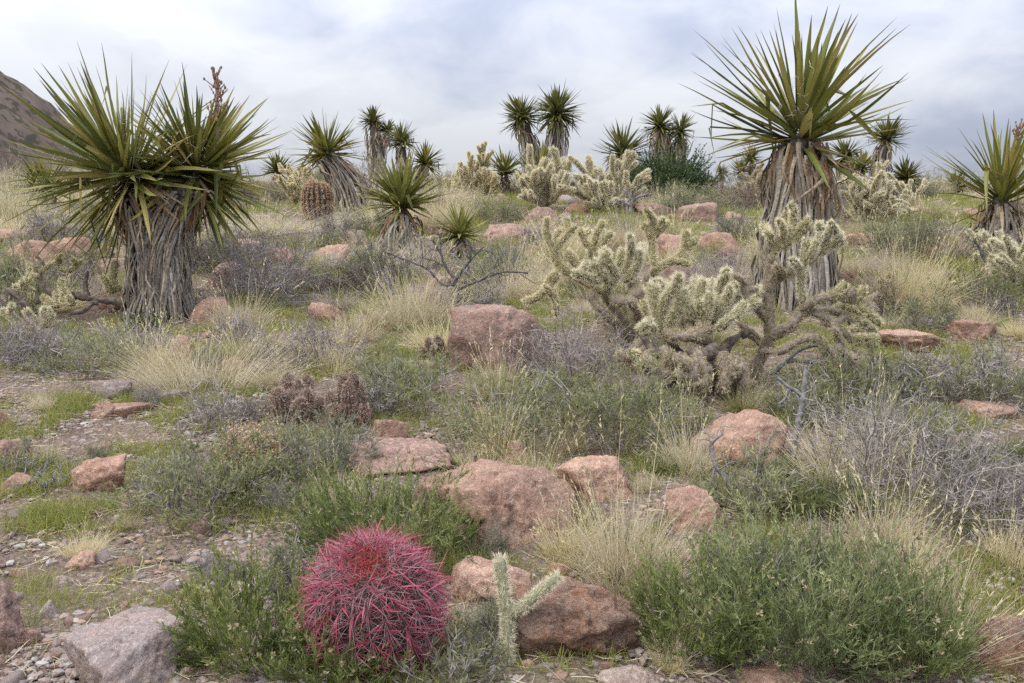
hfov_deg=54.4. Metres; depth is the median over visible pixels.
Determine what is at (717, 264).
twig shrub
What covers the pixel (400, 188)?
yucca
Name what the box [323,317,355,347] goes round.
bunchgrass
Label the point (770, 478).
sage bush
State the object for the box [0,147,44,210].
bunchgrass
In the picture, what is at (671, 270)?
stone
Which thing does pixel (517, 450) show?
boulder
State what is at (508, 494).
boulder
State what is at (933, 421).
sage bush
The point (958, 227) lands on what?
twig shrub
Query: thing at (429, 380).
sage bush
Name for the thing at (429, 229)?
boulder
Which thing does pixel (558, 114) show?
yucca
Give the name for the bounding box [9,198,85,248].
twig shrub
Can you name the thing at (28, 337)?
sage bush
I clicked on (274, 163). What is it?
yucca
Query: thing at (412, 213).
bunchgrass
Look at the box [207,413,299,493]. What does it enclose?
flowering shrub
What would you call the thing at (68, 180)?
sage bush
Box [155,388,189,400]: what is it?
boulder
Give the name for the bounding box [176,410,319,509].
sage bush
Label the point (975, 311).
bunchgrass
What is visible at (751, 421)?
boulder
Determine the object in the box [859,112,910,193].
yucca
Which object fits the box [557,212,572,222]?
stone
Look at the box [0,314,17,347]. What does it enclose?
sage bush
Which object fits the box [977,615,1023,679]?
boulder
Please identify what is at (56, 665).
stone
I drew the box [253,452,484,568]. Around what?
green shrub
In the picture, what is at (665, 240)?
boulder
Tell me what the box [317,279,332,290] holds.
stone
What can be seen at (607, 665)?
stone
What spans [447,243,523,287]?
twig shrub
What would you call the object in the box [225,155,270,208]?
twig shrub
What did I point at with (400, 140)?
yucca
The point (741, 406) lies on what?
bunchgrass
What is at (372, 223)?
bunchgrass
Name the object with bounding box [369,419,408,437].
boulder
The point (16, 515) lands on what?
stone
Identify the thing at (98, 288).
bunchgrass
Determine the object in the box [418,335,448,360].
hedgehog cactus
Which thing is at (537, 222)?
bunchgrass
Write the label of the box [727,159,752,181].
yucca
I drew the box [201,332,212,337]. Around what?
stone
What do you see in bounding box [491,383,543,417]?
sage bush
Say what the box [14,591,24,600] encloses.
stone
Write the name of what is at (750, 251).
bunchgrass
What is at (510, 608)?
cholla
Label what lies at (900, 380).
dead branch
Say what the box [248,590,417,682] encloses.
green shrub
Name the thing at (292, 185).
cholla
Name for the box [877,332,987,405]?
sage bush
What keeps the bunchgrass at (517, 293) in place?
on the ground at (580, 675)
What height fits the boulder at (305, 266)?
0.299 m
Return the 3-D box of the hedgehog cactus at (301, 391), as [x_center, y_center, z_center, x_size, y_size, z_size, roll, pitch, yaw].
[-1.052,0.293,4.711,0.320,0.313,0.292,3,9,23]
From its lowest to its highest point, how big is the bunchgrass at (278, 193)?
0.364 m
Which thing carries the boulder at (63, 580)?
on the ground at (580, 675)
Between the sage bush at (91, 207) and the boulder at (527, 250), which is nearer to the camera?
the boulder at (527, 250)
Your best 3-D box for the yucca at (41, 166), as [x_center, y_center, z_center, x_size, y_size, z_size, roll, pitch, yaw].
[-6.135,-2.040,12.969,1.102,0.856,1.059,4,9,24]
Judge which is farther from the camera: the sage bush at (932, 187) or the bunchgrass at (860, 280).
the sage bush at (932, 187)
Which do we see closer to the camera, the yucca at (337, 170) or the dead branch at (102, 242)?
the dead branch at (102, 242)
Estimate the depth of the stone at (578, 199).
15.57 m
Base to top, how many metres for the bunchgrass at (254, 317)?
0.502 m
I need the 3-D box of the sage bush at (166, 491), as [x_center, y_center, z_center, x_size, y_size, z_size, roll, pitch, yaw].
[-1.185,0.503,3.712,0.639,0.495,0.637,2,8,15]
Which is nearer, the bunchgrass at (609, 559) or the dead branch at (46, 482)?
the bunchgrass at (609, 559)
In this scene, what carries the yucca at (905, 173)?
on the ground at (580, 675)
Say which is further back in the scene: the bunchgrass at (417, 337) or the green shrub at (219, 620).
the bunchgrass at (417, 337)
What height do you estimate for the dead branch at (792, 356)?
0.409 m
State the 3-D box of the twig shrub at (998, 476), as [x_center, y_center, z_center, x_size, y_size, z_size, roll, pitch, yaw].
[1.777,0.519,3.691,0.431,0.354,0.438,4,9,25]
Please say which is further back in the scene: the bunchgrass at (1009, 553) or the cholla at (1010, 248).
the cholla at (1010, 248)
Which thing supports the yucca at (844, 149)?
on the ground at (580, 675)
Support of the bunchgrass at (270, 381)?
on the ground at (580, 675)
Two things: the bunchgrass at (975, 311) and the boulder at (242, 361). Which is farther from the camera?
the bunchgrass at (975, 311)
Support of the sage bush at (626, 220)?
on the ground at (580, 675)
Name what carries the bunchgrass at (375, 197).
on the ground at (580, 675)
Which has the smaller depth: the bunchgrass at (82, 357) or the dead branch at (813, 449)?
the dead branch at (813, 449)
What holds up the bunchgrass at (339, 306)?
on the ground at (580, 675)
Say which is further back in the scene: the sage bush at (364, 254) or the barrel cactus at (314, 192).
the barrel cactus at (314, 192)
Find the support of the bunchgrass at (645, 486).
on the ground at (580, 675)
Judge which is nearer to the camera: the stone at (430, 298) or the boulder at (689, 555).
the boulder at (689, 555)
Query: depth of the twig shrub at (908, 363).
5.26 m
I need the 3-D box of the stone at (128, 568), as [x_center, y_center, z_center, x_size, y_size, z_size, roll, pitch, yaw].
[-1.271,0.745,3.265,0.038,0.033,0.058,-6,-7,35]
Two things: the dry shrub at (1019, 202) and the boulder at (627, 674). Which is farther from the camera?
the dry shrub at (1019, 202)
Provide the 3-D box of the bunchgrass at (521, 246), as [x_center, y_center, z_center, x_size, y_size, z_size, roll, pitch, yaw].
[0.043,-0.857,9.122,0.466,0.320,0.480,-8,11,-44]
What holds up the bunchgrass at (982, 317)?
on the ground at (580, 675)
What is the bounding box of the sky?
[0,0,1023,192]
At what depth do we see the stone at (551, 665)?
2.64 m
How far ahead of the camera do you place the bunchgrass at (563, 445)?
4.17 m
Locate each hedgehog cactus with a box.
[262,369,325,424]
[323,370,372,431]
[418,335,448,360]
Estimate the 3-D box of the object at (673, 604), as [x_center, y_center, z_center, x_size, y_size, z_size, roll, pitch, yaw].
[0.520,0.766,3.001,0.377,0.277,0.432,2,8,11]
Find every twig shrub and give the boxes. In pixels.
[0,307,94,374]
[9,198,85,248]
[22,254,102,288]
[53,150,83,180]
[87,306,175,356]
[124,382,163,406]
[160,361,286,438]
[188,227,238,273]
[191,192,370,312]
[192,542,221,570]
[197,220,240,234]
[203,218,283,262]
[204,303,267,345]
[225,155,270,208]
[238,306,370,374]
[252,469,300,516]
[253,177,302,202]
[294,315,327,343]
[296,243,400,298]
[307,205,366,239]
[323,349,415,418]
[364,192,421,216]
[410,183,456,215]
[428,264,513,314]
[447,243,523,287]
[468,238,536,274]
[491,292,644,393]
[518,218,554,245]
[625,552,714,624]
[674,242,751,283]
[754,362,1023,562]
[832,178,848,208]
[843,186,910,218]
[847,266,917,319]
[854,329,1023,415]
[893,351,926,380]
[904,206,962,247]
[912,446,1023,562]
[929,436,1023,516]
[932,217,968,237]
[965,274,1019,318]
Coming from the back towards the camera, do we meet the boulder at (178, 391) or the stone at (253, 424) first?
the boulder at (178, 391)
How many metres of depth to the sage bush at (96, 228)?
10.73 m
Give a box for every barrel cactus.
[292,516,457,682]
[299,180,334,219]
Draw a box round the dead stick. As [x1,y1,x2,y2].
[772,356,833,466]
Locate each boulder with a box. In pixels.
[0,229,26,242]
[0,409,8,427]
[0,438,29,459]
[0,472,35,490]
[0,581,23,653]
[7,240,64,262]
[23,628,42,646]
[37,599,57,618]
[49,237,90,262]
[54,575,73,585]
[61,604,187,682]
[63,550,94,569]
[70,454,126,491]
[90,379,131,398]
[91,258,124,275]
[93,401,113,418]
[97,292,124,312]
[113,402,152,416]
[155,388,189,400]
[166,334,194,363]
[189,296,228,322]
[190,516,210,536]
[192,558,253,588]
[208,261,244,287]
[218,358,252,374]
[238,239,258,248]
[268,247,295,261]
[295,265,311,284]
[308,302,348,322]
[313,244,355,257]
[341,435,453,477]
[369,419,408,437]
[414,458,574,554]
[416,360,442,371]
[426,225,451,235]
[447,304,555,375]
[450,555,531,601]
[481,223,529,243]
[497,576,640,656]
[504,441,531,465]
[510,246,540,259]
[522,207,557,223]
[545,562,572,575]
[552,455,632,502]
[564,202,590,213]
[596,664,659,682]
[634,203,671,213]
[645,233,681,256]
[665,485,726,533]
[677,202,719,221]
[678,542,718,564]
[689,409,787,467]
[697,232,740,249]
[733,661,804,682]
[833,271,867,285]
[845,233,877,245]
[864,329,943,351]
[946,319,996,340]
[952,399,1021,419]
[961,208,979,217]
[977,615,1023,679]
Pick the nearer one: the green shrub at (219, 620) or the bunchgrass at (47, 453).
the green shrub at (219, 620)
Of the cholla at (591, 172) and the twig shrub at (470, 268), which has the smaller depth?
the twig shrub at (470, 268)
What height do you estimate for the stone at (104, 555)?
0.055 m
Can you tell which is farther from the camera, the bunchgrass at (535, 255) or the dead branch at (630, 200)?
the dead branch at (630, 200)
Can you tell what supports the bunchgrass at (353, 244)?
on the ground at (580, 675)
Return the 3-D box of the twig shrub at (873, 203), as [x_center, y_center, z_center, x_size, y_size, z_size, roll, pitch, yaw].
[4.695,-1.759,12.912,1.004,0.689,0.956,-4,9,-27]
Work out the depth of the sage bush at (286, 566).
3.09 m
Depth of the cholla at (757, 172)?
15.32 m
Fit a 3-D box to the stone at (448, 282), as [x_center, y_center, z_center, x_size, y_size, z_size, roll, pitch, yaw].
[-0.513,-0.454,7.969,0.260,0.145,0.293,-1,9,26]
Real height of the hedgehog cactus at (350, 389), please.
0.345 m
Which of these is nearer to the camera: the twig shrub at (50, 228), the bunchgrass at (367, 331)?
the bunchgrass at (367, 331)
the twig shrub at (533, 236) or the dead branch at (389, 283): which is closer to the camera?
the dead branch at (389, 283)
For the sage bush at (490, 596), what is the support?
on the ground at (580, 675)
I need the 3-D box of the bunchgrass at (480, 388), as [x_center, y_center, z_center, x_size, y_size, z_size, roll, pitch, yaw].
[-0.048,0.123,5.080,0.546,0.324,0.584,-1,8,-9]
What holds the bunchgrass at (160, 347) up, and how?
on the ground at (580, 675)
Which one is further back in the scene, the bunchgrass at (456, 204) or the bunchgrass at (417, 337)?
the bunchgrass at (456, 204)
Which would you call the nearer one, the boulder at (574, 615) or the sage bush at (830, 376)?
the boulder at (574, 615)
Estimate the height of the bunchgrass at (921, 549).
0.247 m
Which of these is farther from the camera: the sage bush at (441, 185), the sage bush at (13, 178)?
the sage bush at (441, 185)
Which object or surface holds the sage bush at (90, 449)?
on the ground at (580, 675)
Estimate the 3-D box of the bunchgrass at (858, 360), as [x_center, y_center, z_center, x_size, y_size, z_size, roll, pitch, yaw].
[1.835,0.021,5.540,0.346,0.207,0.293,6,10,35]
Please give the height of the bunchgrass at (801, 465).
0.554 m
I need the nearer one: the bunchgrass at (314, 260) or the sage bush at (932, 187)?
the bunchgrass at (314, 260)
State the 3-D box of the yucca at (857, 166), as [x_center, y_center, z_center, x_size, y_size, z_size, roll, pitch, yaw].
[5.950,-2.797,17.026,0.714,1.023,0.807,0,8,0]
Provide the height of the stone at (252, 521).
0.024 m
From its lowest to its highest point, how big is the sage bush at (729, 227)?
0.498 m
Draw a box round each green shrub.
[150,529,331,682]
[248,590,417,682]
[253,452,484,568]
[601,520,804,679]
[636,395,679,422]
[641,452,681,474]
[648,486,976,682]
[765,452,811,481]
[768,481,820,520]
[778,518,1004,682]
[788,463,880,519]
[993,433,1023,467]
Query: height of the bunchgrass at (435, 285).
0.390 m
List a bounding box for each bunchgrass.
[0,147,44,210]
[0,155,30,185]
[0,160,35,193]
[0,160,35,201]
[0,164,68,225]
[0,193,43,229]
[0,231,36,270]
[2,169,95,211]
[2,220,40,250]
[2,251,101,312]
[13,198,85,233]
[25,378,62,411]
[28,424,72,466]
[43,514,119,558]
[46,194,93,219]
[65,338,93,365]
[70,295,193,371]
[75,255,125,296]
[78,188,118,206]
[90,302,332,392]
[98,307,214,380]
[107,502,149,529]
[110,235,198,262]
[182,303,303,367]
[191,257,304,330]
[202,190,341,237]
[249,349,313,389]
[250,156,321,183]
[269,179,287,199]
[271,321,318,355]
[287,231,336,272]
[293,311,372,375]
[296,240,353,268]
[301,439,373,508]
[302,281,362,308]
[319,155,387,189]
[322,206,364,227]
[323,276,394,342]
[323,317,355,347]
[331,195,387,233]
[334,207,487,329]
[335,225,371,251]
[340,229,435,278]
[356,175,427,223]
[362,173,424,209]
[381,277,428,314]
[392,175,484,228]
[393,292,470,351]
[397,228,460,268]
[413,153,461,182]
[413,165,490,205]
[414,256,462,302]
[416,167,484,219]
[434,421,547,470]
[440,189,476,210]
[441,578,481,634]
[443,439,468,464]
[444,170,504,214]
[452,335,550,401]
[456,220,555,301]
[459,327,539,460]
[471,388,515,431]
[481,352,511,379]
[489,423,564,473]
[500,232,540,260]
[506,236,567,299]
[507,445,560,473]
[511,232,548,270]
[516,391,599,461]
[518,208,554,236]
[519,212,564,235]
[522,202,590,263]
[522,225,618,286]
[523,208,558,229]
[526,474,621,570]
[539,383,733,594]
[542,215,595,258]
[563,216,618,249]
[563,286,611,315]
[573,175,672,249]
[597,546,689,601]
[611,254,639,292]
[627,386,680,437]
[628,458,667,493]
[630,181,715,236]
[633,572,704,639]
[637,169,691,206]
[638,612,698,678]
[640,357,733,477]
[656,230,699,258]
[664,375,705,420]
[675,322,738,342]
[682,227,758,290]
[707,367,774,411]
[728,221,758,263]
[733,315,763,346]
[733,371,774,406]
[740,194,762,246]
[746,352,944,497]
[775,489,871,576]
[779,375,816,404]
[812,333,864,363]
[821,422,940,557]
[833,430,1023,674]
[837,241,879,273]
[837,247,865,268]
[840,191,897,235]
[844,194,993,312]
[844,264,872,296]
[846,237,927,276]
[866,501,951,574]
[871,229,963,292]
[877,298,918,330]
[899,159,967,196]
[900,181,962,218]
[915,164,958,192]
[930,156,983,195]
[932,213,977,248]
[934,216,977,258]
[951,285,1009,323]
[958,292,990,315]
[964,167,1022,201]
[969,468,1023,576]
[994,302,1023,339]
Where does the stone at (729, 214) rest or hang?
on the ground at (580, 675)
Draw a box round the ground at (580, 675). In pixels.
[0,187,1023,682]
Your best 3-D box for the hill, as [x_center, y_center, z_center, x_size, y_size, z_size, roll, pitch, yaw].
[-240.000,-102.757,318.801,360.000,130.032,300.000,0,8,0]
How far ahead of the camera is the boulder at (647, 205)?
13.56 m
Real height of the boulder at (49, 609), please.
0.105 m
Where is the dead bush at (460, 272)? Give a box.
[367,231,539,306]
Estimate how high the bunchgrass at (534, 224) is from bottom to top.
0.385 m
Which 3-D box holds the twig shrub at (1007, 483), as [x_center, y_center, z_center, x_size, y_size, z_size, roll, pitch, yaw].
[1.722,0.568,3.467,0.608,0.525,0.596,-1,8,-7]
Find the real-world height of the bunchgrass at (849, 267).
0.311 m
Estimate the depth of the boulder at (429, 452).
4.10 m
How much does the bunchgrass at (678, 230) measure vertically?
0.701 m
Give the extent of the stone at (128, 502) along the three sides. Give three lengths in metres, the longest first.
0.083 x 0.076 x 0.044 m
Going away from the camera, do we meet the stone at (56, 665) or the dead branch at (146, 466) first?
the stone at (56, 665)
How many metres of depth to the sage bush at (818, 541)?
3.00 m
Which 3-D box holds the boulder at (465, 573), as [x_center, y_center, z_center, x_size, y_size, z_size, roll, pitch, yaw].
[-0.076,0.783,3.117,0.272,0.180,0.198,2,8,12]
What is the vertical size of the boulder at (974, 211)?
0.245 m
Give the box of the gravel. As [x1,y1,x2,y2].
[0,312,1023,682]
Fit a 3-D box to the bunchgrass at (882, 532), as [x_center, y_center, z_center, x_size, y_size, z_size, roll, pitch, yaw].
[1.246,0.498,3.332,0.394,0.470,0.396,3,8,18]
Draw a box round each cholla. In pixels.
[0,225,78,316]
[0,252,126,331]
[272,161,317,187]
[273,166,311,204]
[442,141,500,196]
[491,551,566,665]
[513,143,575,207]
[521,206,700,352]
[567,149,652,210]
[613,264,766,399]
[729,162,765,208]
[733,201,883,388]
[835,160,918,221]
[880,270,900,293]
[885,171,928,208]
[965,227,1000,266]
[984,228,1023,292]
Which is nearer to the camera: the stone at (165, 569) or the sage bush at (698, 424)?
the stone at (165, 569)
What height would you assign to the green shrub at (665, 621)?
0.376 m
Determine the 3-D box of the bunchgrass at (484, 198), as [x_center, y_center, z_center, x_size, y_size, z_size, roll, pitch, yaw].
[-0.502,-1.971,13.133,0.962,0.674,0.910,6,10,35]
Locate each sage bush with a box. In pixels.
[0,169,47,186]
[0,179,22,195]
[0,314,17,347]
[0,316,42,362]
[0,433,51,476]
[13,307,148,379]
[53,168,82,196]
[53,243,114,275]
[70,190,115,221]
[73,415,284,539]
[79,224,122,247]
[83,441,110,459]
[87,216,114,236]
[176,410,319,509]
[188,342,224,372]
[192,226,248,265]
[233,178,280,195]
[245,525,331,606]
[254,398,384,485]
[306,229,345,245]
[312,169,328,181]
[322,324,474,427]
[337,250,391,292]
[341,227,421,283]
[348,201,393,237]
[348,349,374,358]
[378,608,520,682]
[424,172,459,193]
[429,352,590,462]
[449,595,520,659]
[456,190,530,222]
[460,232,545,293]
[462,516,515,559]
[471,583,517,626]
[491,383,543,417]
[496,169,581,195]
[512,340,713,460]
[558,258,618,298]
[577,210,618,242]
[591,383,621,408]
[595,511,649,558]
[596,275,642,331]
[606,207,641,239]
[635,370,697,411]
[651,176,742,213]
[669,405,713,439]
[680,517,821,609]
[687,412,821,529]
[710,205,758,244]
[739,229,758,246]
[748,369,853,424]
[764,332,925,425]
[780,510,942,628]
[809,471,841,499]
[811,346,894,387]
[817,376,1006,482]
[833,274,874,303]
[848,198,957,259]
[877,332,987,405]
[880,283,962,334]
[886,168,953,198]
[918,256,1023,311]
[946,331,1023,401]
[949,446,1016,481]
[968,169,992,193]
[974,360,1023,413]
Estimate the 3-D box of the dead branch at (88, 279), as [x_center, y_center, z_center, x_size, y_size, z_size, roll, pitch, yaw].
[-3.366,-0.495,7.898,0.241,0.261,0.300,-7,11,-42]
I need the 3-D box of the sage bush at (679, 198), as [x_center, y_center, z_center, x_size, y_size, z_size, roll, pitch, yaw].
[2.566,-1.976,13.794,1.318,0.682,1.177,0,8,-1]
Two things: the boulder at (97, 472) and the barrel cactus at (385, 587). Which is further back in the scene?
the boulder at (97, 472)
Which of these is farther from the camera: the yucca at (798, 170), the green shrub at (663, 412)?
the yucca at (798, 170)
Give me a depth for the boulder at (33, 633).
2.81 m
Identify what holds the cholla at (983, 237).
on the ground at (580, 675)
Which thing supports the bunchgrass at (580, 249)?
on the ground at (580, 675)
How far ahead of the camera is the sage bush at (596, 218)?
10.16 m
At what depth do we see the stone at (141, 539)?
3.46 m
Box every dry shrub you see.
[353,149,396,206]
[424,171,450,186]
[692,168,763,210]
[832,169,895,194]
[915,233,973,263]
[1009,183,1023,225]
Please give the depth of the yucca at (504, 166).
17.93 m
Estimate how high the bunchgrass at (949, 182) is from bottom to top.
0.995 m
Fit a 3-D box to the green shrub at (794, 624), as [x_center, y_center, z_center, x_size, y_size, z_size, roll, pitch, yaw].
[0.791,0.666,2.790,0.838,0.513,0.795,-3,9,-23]
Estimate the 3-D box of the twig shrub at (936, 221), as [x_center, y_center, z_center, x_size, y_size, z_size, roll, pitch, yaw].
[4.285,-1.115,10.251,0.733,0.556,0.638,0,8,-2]
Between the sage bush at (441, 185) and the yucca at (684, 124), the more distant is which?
the yucca at (684, 124)
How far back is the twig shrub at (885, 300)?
6.74 m
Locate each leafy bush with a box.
[121,310,167,332]
[619,129,728,203]
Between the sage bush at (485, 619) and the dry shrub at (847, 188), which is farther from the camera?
the dry shrub at (847, 188)
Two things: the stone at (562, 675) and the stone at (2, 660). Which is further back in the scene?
the stone at (2, 660)
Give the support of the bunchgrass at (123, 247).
on the ground at (580, 675)
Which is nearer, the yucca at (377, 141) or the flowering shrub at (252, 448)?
the flowering shrub at (252, 448)
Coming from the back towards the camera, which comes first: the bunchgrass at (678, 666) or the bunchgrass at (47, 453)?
the bunchgrass at (47, 453)
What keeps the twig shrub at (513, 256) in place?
on the ground at (580, 675)
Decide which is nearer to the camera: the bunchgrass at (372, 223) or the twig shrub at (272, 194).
the bunchgrass at (372, 223)
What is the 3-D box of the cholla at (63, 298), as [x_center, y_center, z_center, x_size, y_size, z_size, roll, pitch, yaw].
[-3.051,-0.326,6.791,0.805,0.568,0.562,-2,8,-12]
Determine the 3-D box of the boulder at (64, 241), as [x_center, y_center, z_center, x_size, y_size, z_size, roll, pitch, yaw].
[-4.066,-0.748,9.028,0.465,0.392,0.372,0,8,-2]
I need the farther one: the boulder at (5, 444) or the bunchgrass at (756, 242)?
the bunchgrass at (756, 242)
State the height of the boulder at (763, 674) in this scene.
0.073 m
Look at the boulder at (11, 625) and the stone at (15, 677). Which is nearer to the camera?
the stone at (15, 677)
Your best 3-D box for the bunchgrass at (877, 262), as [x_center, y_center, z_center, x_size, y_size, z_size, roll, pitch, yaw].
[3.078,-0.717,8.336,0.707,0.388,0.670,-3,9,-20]
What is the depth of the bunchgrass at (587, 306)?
6.83 m
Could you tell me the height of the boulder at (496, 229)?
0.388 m
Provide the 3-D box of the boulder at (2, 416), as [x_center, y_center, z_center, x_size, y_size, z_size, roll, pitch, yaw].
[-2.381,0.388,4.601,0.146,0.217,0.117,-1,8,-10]
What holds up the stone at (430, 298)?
on the ground at (580, 675)
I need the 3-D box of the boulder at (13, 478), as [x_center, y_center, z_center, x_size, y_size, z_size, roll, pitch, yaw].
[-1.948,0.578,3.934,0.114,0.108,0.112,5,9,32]
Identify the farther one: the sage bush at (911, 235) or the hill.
the hill
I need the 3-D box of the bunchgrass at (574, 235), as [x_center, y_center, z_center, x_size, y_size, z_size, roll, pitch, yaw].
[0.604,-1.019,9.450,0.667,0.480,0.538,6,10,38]
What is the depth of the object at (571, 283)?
7.33 m
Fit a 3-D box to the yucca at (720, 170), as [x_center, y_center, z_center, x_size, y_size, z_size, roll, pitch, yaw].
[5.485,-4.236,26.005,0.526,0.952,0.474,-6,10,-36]
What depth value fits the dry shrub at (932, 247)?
9.05 m
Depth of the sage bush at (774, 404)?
4.61 m
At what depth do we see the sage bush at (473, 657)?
2.56 m
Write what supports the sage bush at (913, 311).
on the ground at (580, 675)
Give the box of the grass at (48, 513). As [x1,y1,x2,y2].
[0,181,1023,682]
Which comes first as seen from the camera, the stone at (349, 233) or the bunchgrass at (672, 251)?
the bunchgrass at (672, 251)
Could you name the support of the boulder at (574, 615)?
on the ground at (580, 675)
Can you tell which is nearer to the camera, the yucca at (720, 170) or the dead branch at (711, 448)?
the dead branch at (711, 448)
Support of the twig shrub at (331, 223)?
on the ground at (580, 675)
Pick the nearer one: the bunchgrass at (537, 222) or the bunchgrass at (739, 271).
the bunchgrass at (739, 271)
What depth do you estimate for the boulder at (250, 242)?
9.81 m
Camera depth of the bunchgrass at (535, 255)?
8.71 m
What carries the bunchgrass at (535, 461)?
on the ground at (580, 675)
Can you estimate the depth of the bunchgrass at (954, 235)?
10.10 m
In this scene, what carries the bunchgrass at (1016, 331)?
on the ground at (580, 675)
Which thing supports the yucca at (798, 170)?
on the ground at (580, 675)
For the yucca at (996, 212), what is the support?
on the ground at (580, 675)
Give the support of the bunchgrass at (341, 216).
on the ground at (580, 675)
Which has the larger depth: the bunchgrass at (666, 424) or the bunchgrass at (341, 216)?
the bunchgrass at (341, 216)
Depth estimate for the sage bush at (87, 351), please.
5.37 m
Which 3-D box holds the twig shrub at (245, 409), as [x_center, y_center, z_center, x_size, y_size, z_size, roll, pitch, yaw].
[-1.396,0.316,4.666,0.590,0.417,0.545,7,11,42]
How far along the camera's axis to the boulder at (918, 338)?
5.83 m
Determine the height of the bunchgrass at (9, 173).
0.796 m
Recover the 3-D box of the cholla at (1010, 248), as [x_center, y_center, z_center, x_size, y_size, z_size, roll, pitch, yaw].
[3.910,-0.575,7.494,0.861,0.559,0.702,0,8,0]
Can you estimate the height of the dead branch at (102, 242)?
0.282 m
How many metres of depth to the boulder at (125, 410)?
4.79 m
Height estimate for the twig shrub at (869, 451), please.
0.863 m
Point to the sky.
(446, 67)
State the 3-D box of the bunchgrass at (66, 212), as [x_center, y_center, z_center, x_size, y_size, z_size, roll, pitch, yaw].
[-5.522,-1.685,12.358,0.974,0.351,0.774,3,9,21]
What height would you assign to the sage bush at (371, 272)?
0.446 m
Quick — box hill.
[0,71,85,174]
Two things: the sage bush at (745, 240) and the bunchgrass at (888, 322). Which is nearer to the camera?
the bunchgrass at (888, 322)
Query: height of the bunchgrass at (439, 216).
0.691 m
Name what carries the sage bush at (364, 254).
on the ground at (580, 675)
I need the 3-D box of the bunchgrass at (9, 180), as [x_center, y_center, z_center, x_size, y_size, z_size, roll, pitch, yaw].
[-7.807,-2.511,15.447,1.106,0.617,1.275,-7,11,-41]
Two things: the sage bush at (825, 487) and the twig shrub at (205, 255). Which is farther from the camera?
the twig shrub at (205, 255)
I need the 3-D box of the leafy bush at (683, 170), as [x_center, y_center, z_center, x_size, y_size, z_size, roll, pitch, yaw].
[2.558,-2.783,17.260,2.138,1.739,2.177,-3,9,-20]
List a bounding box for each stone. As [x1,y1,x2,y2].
[0,657,7,667]
[0,670,25,682]
[8,509,22,518]
[8,568,26,577]
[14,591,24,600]
[19,679,29,682]
[49,647,64,653]
[50,651,61,660]
[51,663,59,668]
[58,652,73,663]
[65,616,74,625]
[78,613,90,620]
[91,246,114,257]
[95,547,116,562]
[98,443,112,448]
[114,556,139,565]
[117,564,131,571]
[120,497,137,508]
[120,600,130,607]
[137,536,144,543]
[157,580,176,597]
[159,565,167,571]
[168,555,182,562]
[188,415,202,421]
[196,662,206,672]
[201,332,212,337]
[220,517,230,527]
[222,552,230,556]
[245,419,257,429]
[249,518,262,523]
[263,537,274,541]
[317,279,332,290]
[344,229,367,243]
[422,292,440,305]
[426,276,464,286]
[434,431,444,438]
[483,196,505,202]
[536,662,554,667]
[552,669,568,678]
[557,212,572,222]
[559,195,574,204]
[573,196,583,203]
[598,661,612,669]
[610,202,636,211]
[664,265,692,276]
[716,245,740,256]
[723,211,742,220]
[931,270,951,279]
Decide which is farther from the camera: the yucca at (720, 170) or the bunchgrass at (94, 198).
the yucca at (720, 170)
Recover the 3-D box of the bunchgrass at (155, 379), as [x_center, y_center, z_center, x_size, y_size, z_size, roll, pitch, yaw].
[-1.587,0.020,5.257,1.248,0.516,0.807,-3,9,-22]
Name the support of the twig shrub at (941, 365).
on the ground at (580, 675)
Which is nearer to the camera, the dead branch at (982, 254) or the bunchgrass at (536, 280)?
the bunchgrass at (536, 280)
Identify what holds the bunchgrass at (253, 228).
on the ground at (580, 675)
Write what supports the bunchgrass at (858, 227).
on the ground at (580, 675)
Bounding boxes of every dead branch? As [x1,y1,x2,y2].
[0,449,71,494]
[73,263,101,290]
[82,227,104,245]
[135,444,183,473]
[369,259,403,296]
[612,186,651,214]
[695,418,744,501]
[769,342,831,374]
[802,434,864,472]
[871,367,925,413]
[961,222,978,249]
[969,237,987,262]
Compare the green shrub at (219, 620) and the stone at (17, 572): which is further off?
the stone at (17, 572)
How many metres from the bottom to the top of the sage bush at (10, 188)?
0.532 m
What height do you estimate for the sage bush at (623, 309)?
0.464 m
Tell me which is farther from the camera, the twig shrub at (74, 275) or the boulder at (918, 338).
the twig shrub at (74, 275)
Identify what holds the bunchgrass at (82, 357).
on the ground at (580, 675)
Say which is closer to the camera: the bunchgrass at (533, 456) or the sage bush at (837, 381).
the bunchgrass at (533, 456)
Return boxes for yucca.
[0,45,292,322]
[9,153,84,212]
[256,149,294,181]
[289,109,370,211]
[345,145,456,260]
[357,105,394,182]
[383,120,450,193]
[426,199,490,259]
[489,145,523,194]
[498,93,545,172]
[507,140,567,191]
[530,81,585,195]
[592,119,658,176]
[636,104,679,179]
[667,110,696,167]
[678,0,916,310]
[714,163,729,191]
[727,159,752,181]
[739,144,765,180]
[824,137,865,197]
[843,149,881,181]
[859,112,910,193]
[890,154,924,197]
[920,109,1023,245]
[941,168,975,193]
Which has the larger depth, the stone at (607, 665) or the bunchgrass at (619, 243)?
the bunchgrass at (619, 243)
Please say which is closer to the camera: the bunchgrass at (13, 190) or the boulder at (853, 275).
the boulder at (853, 275)

